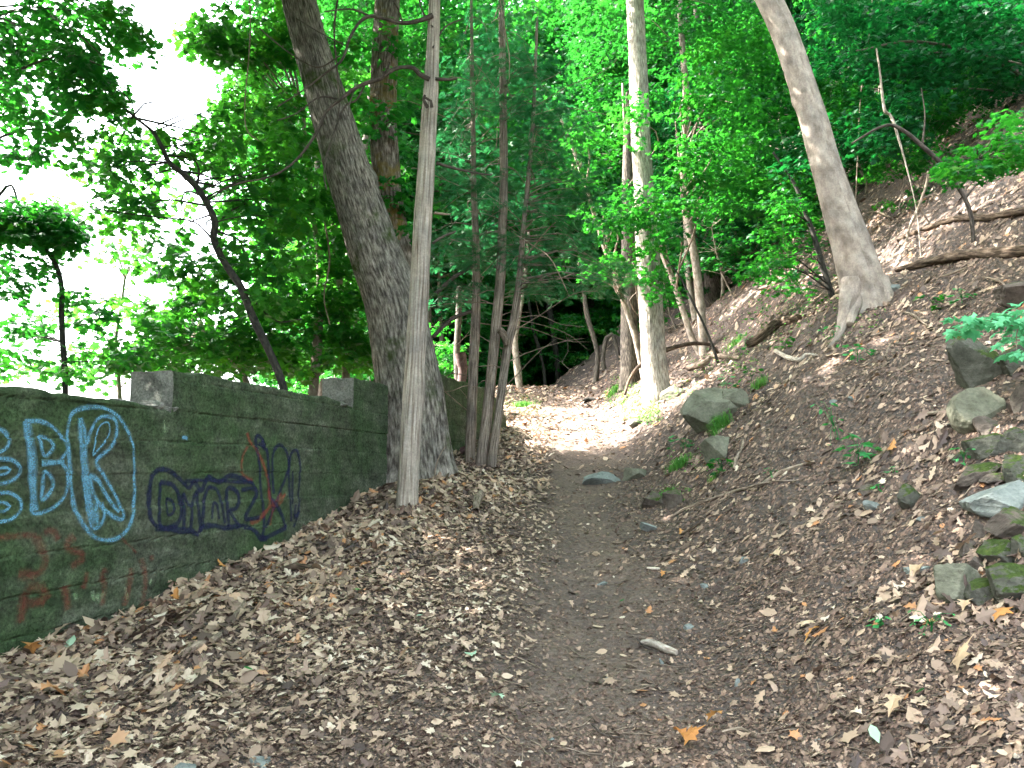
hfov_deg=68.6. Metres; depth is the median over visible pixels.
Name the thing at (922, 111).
understorey sapling
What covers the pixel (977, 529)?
rock
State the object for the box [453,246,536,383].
forest tree
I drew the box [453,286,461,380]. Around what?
sapling tree
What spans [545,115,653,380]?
sapling tree
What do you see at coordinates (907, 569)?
rock
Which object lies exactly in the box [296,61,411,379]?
maple tree
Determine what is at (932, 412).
stick
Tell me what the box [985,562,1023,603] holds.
rock
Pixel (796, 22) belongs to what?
forest tree
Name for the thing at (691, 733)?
fallen leaf
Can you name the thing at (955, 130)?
understorey sapling
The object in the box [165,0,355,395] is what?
maple tree
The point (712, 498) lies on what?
stick
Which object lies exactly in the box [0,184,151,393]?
umbrella tree
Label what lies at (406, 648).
fallen leaf
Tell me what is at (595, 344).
sapling tree
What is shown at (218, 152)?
wavy maple tree
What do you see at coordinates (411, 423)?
dead pole tree
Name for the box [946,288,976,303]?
seedling plant
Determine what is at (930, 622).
seedling plant
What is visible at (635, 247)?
forest tree
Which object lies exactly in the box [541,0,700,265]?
forest tree
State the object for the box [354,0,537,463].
cedar tree
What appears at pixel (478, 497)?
fallen leaf
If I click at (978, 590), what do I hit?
rock
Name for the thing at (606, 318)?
understorey sapling
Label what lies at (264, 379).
forest tree
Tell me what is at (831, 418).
seedling plant
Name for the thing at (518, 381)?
sapling tree
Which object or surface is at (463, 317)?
forest tree
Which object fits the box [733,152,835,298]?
sapling tree
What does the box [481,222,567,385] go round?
forest tree
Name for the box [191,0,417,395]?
canopy tree
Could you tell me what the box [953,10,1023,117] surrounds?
understorey sapling
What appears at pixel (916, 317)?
branch piece
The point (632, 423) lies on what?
rock
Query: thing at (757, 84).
canopy tree
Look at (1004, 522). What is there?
rock
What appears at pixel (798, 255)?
branch piece
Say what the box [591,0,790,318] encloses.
canopy tree
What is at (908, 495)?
rock
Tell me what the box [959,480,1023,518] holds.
rock
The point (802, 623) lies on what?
fallen leaf
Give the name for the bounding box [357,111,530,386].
forest tree
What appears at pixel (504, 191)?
cedar tree
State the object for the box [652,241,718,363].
sapling tree
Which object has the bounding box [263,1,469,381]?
canopy tree
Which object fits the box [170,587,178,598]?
fallen leaf
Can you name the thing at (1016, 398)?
rock
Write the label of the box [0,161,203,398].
maple tree
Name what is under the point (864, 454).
seedling plant
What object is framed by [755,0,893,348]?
leaning tree
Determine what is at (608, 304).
forest tree
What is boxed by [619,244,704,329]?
understorey sapling
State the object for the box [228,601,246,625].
stick
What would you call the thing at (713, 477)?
grass tuft
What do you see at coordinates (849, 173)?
understorey sapling
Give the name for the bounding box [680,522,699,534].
stick
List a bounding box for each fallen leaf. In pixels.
[20,640,41,653]
[65,635,75,646]
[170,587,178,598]
[398,646,415,658]
[473,490,483,513]
[490,691,504,698]
[673,726,685,735]
[681,725,704,745]
[706,710,721,720]
[769,547,780,556]
[794,620,814,625]
[805,626,817,639]
[868,724,879,742]
[884,693,903,716]
[888,439,896,449]
[909,563,925,575]
[951,634,973,669]
[957,598,972,611]
[992,607,1012,620]
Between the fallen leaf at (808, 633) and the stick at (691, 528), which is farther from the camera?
the stick at (691, 528)
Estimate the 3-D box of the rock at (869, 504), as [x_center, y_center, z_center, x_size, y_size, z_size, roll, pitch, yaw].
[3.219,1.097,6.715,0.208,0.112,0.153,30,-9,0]
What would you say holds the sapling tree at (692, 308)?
on the ground
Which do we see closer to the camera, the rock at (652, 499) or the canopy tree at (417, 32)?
the rock at (652, 499)
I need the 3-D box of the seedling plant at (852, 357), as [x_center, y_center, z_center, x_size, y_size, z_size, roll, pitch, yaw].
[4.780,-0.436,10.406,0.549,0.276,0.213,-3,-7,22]
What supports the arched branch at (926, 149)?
on the ground
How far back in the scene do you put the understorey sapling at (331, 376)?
18.37 m
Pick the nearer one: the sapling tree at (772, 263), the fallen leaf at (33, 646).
the fallen leaf at (33, 646)
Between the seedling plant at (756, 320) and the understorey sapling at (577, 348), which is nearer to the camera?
the seedling plant at (756, 320)
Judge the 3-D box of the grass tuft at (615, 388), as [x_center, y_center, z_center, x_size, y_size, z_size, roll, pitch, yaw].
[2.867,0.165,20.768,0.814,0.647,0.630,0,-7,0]
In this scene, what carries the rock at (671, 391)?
on the ground
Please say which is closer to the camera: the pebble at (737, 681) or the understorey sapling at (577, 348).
the pebble at (737, 681)
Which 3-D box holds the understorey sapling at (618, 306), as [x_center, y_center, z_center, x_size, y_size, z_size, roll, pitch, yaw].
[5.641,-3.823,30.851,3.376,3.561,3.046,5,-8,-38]
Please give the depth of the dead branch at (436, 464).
11.32 m
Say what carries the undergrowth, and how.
on the ground
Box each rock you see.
[582,471,619,484]
[622,468,645,480]
[628,418,641,427]
[639,522,656,531]
[641,492,662,508]
[660,386,685,400]
[662,489,682,508]
[680,387,739,433]
[700,435,728,462]
[722,388,749,407]
[858,484,875,495]
[863,500,879,509]
[891,284,900,290]
[897,483,920,509]
[903,566,929,573]
[933,563,981,602]
[946,331,1002,388]
[946,386,1005,433]
[951,452,965,462]
[953,462,1001,490]
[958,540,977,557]
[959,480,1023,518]
[961,433,1011,459]
[963,578,992,605]
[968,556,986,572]
[969,520,984,539]
[972,416,998,435]
[975,539,1013,562]
[978,473,1004,484]
[982,506,1023,539]
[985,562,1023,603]
[992,281,1023,308]
[994,345,1023,376]
[1002,454,1023,482]
[1003,427,1023,451]
[1009,384,1023,413]
[1011,534,1023,563]
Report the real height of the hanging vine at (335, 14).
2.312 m
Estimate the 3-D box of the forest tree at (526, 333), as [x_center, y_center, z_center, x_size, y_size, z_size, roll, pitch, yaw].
[-1.741,-5.855,33.926,8.437,15.885,8.136,3,-7,-23]
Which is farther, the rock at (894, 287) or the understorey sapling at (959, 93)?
the understorey sapling at (959, 93)
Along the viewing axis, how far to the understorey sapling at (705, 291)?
27.00 m
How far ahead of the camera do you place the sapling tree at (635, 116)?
16.32 m
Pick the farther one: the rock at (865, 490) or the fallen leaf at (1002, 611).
the rock at (865, 490)
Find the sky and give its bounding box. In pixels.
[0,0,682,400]
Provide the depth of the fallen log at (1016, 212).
12.22 m
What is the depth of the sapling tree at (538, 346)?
31.32 m
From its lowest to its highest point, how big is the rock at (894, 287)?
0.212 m
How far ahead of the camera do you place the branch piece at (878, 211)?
16.86 m
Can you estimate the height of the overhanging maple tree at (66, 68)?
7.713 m
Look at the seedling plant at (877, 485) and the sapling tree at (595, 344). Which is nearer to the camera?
the seedling plant at (877, 485)
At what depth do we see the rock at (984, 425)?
6.65 m
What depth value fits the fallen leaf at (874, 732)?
3.60 m
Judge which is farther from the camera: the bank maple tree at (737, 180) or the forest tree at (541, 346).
the forest tree at (541, 346)
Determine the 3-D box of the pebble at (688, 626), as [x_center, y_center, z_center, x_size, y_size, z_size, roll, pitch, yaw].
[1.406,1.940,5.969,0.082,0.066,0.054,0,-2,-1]
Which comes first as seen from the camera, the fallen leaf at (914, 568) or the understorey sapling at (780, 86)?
the fallen leaf at (914, 568)
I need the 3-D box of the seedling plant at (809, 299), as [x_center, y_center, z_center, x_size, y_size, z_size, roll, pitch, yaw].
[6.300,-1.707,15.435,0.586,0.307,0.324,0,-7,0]
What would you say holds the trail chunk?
on the ground
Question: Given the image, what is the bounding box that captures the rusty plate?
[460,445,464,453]
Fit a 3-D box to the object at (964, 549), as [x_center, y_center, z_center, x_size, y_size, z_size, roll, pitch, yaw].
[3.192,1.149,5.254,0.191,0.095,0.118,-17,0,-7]
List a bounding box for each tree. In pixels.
[0,0,165,181]
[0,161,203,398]
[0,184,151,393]
[0,368,9,381]
[54,82,342,389]
[89,275,327,387]
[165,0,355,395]
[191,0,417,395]
[213,0,491,507]
[223,7,358,297]
[249,329,300,388]
[254,240,359,392]
[257,325,364,393]
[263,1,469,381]
[272,194,409,394]
[282,0,458,482]
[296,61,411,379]
[306,0,547,338]
[317,0,494,377]
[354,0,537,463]
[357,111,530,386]
[364,215,462,380]
[400,67,517,316]
[403,85,563,373]
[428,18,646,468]
[432,262,487,382]
[433,0,586,466]
[442,0,599,277]
[442,183,535,380]
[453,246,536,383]
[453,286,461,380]
[462,144,582,385]
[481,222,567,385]
[488,0,795,407]
[488,2,620,384]
[507,0,617,354]
[508,296,561,385]
[512,232,529,388]
[521,186,612,385]
[527,297,546,385]
[528,197,620,383]
[529,0,714,201]
[531,186,620,374]
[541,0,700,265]
[542,224,560,381]
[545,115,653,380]
[579,259,599,383]
[580,250,620,350]
[590,83,689,322]
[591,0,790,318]
[592,0,764,253]
[593,135,703,303]
[601,332,619,370]
[618,91,639,391]
[630,206,698,354]
[642,0,759,355]
[649,52,779,296]
[650,2,814,256]
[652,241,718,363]
[657,0,807,307]
[675,132,696,321]
[677,11,886,260]
[697,0,869,223]
[714,119,743,271]
[727,0,856,211]
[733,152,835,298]
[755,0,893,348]
[758,0,1023,183]
[767,0,988,171]
[804,0,972,157]
[927,108,1023,193]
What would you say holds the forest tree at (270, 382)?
on the ground
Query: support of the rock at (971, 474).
on the ground
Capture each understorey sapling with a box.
[319,339,371,380]
[366,320,480,372]
[436,354,453,378]
[450,327,510,386]
[525,342,586,382]
[527,313,589,369]
[549,308,620,361]
[588,268,639,344]
[613,258,685,308]
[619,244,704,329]
[635,232,703,292]
[657,167,768,298]
[681,217,772,303]
[704,72,853,252]
[751,145,855,233]
[757,155,822,232]
[771,69,903,195]
[796,86,910,204]
[853,48,960,153]
[857,139,944,219]
[876,52,986,150]
[889,93,975,183]
[941,79,976,104]
[947,3,1023,105]
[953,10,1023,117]
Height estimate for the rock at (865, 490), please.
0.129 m
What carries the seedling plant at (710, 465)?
on the ground
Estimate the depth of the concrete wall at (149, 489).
7.04 m
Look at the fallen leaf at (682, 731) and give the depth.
4.03 m
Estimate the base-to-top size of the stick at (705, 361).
0.503 m
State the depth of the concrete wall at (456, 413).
14.39 m
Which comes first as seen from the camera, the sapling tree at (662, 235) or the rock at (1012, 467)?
the rock at (1012, 467)
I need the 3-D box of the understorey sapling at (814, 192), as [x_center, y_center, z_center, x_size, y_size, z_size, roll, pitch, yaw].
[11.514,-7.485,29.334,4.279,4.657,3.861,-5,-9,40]
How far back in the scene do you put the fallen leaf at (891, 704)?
3.75 m
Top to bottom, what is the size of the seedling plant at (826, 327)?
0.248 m
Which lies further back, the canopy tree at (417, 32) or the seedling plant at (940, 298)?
the canopy tree at (417, 32)
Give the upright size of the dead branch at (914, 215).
1.478 m
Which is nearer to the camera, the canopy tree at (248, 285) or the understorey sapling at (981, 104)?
the understorey sapling at (981, 104)
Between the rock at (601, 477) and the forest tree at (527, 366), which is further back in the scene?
the forest tree at (527, 366)
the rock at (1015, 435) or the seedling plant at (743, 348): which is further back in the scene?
the seedling plant at (743, 348)
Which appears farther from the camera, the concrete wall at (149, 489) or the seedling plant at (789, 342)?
the seedling plant at (789, 342)
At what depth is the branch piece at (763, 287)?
20.16 m
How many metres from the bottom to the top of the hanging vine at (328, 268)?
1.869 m
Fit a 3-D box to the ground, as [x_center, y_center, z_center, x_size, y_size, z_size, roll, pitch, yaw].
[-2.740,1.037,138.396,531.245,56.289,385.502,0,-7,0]
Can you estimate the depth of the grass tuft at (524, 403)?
20.76 m
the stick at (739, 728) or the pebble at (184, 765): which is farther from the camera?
the stick at (739, 728)
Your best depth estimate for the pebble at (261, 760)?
3.75 m
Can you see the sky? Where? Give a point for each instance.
(178, 84)
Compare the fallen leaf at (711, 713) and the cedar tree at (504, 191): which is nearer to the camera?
the fallen leaf at (711, 713)
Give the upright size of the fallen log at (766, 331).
0.648 m
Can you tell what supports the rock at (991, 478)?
on the ground
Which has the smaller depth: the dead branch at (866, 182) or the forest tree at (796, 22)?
the dead branch at (866, 182)
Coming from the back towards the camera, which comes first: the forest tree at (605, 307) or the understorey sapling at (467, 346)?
the forest tree at (605, 307)
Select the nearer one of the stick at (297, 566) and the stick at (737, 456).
the stick at (297, 566)
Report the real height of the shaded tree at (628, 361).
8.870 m
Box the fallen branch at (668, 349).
[624,341,719,394]
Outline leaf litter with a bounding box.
[0,91,1023,767]
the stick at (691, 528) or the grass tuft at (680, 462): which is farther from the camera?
the grass tuft at (680, 462)
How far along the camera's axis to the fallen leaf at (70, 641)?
5.54 m
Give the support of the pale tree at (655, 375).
on the ground
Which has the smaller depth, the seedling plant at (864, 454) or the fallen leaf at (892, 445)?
the fallen leaf at (892, 445)
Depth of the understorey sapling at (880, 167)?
16.17 m
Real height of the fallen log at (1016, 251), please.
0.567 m
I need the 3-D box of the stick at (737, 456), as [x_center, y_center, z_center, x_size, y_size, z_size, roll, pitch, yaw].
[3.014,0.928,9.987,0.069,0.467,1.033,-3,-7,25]
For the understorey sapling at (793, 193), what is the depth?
25.56 m
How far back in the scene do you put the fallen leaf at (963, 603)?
4.59 m
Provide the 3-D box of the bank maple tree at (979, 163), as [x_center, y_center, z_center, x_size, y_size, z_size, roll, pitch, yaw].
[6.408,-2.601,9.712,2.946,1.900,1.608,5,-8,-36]
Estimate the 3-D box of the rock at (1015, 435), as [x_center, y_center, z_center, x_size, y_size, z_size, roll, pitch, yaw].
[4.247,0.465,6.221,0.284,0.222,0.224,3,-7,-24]
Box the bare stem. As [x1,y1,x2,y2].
[876,48,921,256]
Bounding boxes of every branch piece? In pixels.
[754,282,776,290]
[784,252,807,259]
[867,210,891,217]
[869,327,888,336]
[904,311,927,326]
[939,267,966,277]
[983,276,1004,284]
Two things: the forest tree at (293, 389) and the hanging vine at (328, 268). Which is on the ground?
the forest tree at (293, 389)
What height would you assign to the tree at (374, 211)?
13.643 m
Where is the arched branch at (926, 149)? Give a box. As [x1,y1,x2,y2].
[851,88,994,242]
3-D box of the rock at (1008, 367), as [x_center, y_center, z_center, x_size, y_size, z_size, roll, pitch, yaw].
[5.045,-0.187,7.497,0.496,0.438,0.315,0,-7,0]
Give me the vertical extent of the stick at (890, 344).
0.699 m
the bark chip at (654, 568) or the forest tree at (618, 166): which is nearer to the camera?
the bark chip at (654, 568)
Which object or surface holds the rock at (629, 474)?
on the ground
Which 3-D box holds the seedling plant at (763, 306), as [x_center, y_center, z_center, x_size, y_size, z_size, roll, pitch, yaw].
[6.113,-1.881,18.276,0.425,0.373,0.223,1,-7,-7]
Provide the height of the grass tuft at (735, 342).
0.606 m
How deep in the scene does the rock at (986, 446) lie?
6.28 m
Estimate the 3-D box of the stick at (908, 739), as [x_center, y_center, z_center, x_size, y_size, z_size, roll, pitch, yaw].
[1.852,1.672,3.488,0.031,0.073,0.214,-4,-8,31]
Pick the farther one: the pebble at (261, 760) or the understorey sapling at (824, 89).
the understorey sapling at (824, 89)
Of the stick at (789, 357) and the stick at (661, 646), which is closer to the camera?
the stick at (661, 646)
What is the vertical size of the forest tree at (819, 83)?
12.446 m
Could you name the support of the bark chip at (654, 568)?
on the ground
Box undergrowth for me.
[504,297,885,500]
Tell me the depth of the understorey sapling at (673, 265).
33.33 m
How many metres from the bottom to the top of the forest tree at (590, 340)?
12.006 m
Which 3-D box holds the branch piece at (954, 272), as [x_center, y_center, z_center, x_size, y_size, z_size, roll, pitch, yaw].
[6.525,-1.653,11.116,0.061,0.078,0.438,3,-7,-25]
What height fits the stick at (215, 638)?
0.087 m
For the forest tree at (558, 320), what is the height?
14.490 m
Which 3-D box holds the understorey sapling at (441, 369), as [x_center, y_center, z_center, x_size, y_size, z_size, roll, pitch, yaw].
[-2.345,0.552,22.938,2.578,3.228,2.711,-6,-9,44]
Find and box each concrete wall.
[0,371,387,654]
[441,374,506,450]
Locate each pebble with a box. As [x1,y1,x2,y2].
[174,762,196,767]
[249,756,270,767]
[683,623,693,629]
[700,583,708,588]
[734,678,739,686]
[739,556,748,563]
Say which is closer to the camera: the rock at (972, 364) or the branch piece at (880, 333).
the rock at (972, 364)
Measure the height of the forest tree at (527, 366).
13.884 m
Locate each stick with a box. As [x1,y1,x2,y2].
[184,632,222,655]
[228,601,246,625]
[280,563,317,572]
[340,499,384,510]
[591,724,622,737]
[636,638,657,651]
[669,480,795,517]
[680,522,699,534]
[686,353,741,369]
[721,727,756,735]
[732,438,743,470]
[759,460,814,487]
[774,349,816,362]
[884,324,900,357]
[907,729,914,757]
[921,408,945,414]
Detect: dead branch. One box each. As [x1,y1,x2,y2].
[434,447,444,481]
[814,151,867,196]
[855,0,872,199]
[905,171,944,242]
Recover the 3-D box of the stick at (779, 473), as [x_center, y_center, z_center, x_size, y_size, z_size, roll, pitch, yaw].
[3.114,1.022,8.512,0.622,0.315,0.075,-2,-7,20]
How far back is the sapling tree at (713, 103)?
17.07 m
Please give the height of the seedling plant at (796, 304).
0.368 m
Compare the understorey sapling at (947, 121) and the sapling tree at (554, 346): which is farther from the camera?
the sapling tree at (554, 346)
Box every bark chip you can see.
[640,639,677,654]
[647,567,659,569]
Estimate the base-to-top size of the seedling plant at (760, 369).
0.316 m
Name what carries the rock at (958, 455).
on the ground
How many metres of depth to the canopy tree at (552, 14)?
37.28 m
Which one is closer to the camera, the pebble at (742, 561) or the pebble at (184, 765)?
the pebble at (184, 765)
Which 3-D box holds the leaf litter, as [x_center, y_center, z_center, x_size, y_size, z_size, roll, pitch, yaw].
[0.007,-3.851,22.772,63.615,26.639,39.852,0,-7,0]
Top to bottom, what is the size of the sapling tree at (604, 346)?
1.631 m
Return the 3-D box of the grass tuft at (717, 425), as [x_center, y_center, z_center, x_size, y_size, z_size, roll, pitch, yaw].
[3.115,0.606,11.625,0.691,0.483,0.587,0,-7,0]
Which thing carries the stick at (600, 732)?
on the ground
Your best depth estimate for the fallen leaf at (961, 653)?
3.89 m
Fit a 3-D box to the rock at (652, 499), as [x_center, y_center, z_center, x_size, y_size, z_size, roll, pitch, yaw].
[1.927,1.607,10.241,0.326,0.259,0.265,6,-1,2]
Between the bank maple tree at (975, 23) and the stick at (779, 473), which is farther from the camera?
the bank maple tree at (975, 23)
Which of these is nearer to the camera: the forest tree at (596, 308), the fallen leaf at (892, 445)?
the fallen leaf at (892, 445)
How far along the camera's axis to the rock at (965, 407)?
6.88 m
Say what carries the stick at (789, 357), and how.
on the ground
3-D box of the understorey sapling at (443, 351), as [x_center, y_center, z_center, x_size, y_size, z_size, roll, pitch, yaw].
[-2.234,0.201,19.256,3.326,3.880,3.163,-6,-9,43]
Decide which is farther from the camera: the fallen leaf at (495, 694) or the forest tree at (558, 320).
the forest tree at (558, 320)
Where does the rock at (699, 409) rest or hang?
on the ground
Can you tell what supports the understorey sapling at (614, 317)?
on the ground
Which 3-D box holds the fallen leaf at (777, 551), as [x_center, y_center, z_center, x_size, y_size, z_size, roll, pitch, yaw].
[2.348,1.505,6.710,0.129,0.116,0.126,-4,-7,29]
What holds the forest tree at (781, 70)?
on the ground
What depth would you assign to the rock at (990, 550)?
4.91 m
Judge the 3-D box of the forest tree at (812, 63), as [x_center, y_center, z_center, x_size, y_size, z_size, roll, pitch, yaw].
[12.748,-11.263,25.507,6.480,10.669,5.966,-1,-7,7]
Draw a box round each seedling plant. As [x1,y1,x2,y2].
[667,435,694,449]
[707,458,736,475]
[717,374,739,387]
[730,334,752,349]
[737,366,763,382]
[741,315,768,328]
[754,299,770,312]
[769,336,795,348]
[783,298,808,313]
[805,293,827,305]
[811,401,842,444]
[817,325,840,338]
[834,433,882,465]
[836,343,875,361]
[866,616,890,627]
[871,483,883,491]
[908,610,954,634]
[913,294,946,309]
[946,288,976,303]
[948,447,975,465]
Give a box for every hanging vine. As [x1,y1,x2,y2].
[244,0,258,140]
[323,217,329,323]
[333,0,339,120]
[500,0,509,78]
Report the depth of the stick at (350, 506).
10.12 m
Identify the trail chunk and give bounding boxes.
[580,397,595,402]
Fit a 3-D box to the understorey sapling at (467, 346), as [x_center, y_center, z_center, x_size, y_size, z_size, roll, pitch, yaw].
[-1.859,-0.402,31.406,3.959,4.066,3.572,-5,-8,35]
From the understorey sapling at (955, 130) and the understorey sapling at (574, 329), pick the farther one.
the understorey sapling at (574, 329)
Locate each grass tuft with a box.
[512,401,534,407]
[604,381,618,400]
[658,452,695,472]
[704,408,732,435]
[707,465,721,483]
[721,331,746,352]
[747,373,768,389]
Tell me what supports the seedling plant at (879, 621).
on the ground
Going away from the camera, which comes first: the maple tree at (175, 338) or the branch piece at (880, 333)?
the branch piece at (880, 333)
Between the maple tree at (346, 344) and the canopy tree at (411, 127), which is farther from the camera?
the canopy tree at (411, 127)
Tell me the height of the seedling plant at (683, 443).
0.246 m
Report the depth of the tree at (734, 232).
28.45 m
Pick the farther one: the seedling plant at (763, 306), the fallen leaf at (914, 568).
the seedling plant at (763, 306)
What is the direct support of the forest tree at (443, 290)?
on the ground
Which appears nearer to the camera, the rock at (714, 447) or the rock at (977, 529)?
the rock at (977, 529)
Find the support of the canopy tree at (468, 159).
on the ground
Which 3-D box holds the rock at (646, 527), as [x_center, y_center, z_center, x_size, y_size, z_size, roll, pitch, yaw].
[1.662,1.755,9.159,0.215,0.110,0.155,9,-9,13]
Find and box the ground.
[0,84,1023,767]
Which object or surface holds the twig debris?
on the ground
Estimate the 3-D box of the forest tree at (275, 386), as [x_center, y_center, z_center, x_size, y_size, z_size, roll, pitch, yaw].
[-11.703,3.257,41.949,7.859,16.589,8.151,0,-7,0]
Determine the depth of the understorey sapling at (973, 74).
19.84 m
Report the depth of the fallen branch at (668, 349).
17.09 m
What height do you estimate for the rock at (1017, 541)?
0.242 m
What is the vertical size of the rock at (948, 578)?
0.315 m
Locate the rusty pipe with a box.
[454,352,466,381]
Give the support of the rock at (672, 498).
on the ground
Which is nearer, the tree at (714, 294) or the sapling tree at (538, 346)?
the tree at (714, 294)
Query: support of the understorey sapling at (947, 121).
on the ground
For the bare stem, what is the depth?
13.93 m
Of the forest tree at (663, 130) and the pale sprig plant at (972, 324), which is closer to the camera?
the pale sprig plant at (972, 324)
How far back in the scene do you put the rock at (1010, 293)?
8.86 m
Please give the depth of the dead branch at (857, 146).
16.39 m
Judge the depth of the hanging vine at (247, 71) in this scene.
11.41 m
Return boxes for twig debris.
[0,102,1023,767]
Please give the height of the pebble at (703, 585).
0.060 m
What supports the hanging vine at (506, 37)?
hanging from the tree at (374, 211)
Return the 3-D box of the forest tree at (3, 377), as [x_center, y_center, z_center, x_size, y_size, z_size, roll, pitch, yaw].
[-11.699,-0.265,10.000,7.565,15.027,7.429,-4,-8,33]
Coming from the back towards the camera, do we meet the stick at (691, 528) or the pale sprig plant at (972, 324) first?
the stick at (691, 528)
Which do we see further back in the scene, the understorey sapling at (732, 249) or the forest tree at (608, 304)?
the forest tree at (608, 304)
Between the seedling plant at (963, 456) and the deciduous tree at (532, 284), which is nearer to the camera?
the seedling plant at (963, 456)
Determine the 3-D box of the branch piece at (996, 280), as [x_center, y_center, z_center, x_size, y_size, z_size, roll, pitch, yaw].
[6.471,-1.373,10.034,0.050,0.322,0.716,-1,-7,12]
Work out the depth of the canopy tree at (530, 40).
37.50 m
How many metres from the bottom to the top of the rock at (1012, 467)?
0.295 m
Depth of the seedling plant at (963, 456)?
6.42 m
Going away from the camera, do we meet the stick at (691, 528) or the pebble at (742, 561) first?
the pebble at (742, 561)
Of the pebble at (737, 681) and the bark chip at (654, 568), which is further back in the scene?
the bark chip at (654, 568)
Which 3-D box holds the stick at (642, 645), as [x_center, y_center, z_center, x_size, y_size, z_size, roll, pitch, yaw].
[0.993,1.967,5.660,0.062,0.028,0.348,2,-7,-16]
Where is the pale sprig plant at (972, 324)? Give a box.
[939,302,1023,363]
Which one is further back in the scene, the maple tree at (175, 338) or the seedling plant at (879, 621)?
the maple tree at (175, 338)
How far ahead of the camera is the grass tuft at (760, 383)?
12.62 m
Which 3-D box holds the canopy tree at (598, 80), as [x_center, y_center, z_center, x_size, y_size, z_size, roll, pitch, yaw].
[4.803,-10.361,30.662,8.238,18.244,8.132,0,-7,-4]
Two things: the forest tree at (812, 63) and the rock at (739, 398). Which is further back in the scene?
the forest tree at (812, 63)
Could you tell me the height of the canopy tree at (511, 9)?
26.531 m
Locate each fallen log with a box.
[746,314,801,347]
[894,245,1023,271]
[896,207,1023,241]
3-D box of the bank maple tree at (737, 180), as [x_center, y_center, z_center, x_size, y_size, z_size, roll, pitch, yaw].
[8.413,-8.645,22.666,5.580,12.446,12.282,-4,-8,29]
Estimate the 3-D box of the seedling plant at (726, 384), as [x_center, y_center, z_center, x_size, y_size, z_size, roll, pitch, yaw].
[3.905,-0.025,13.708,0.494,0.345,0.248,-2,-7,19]

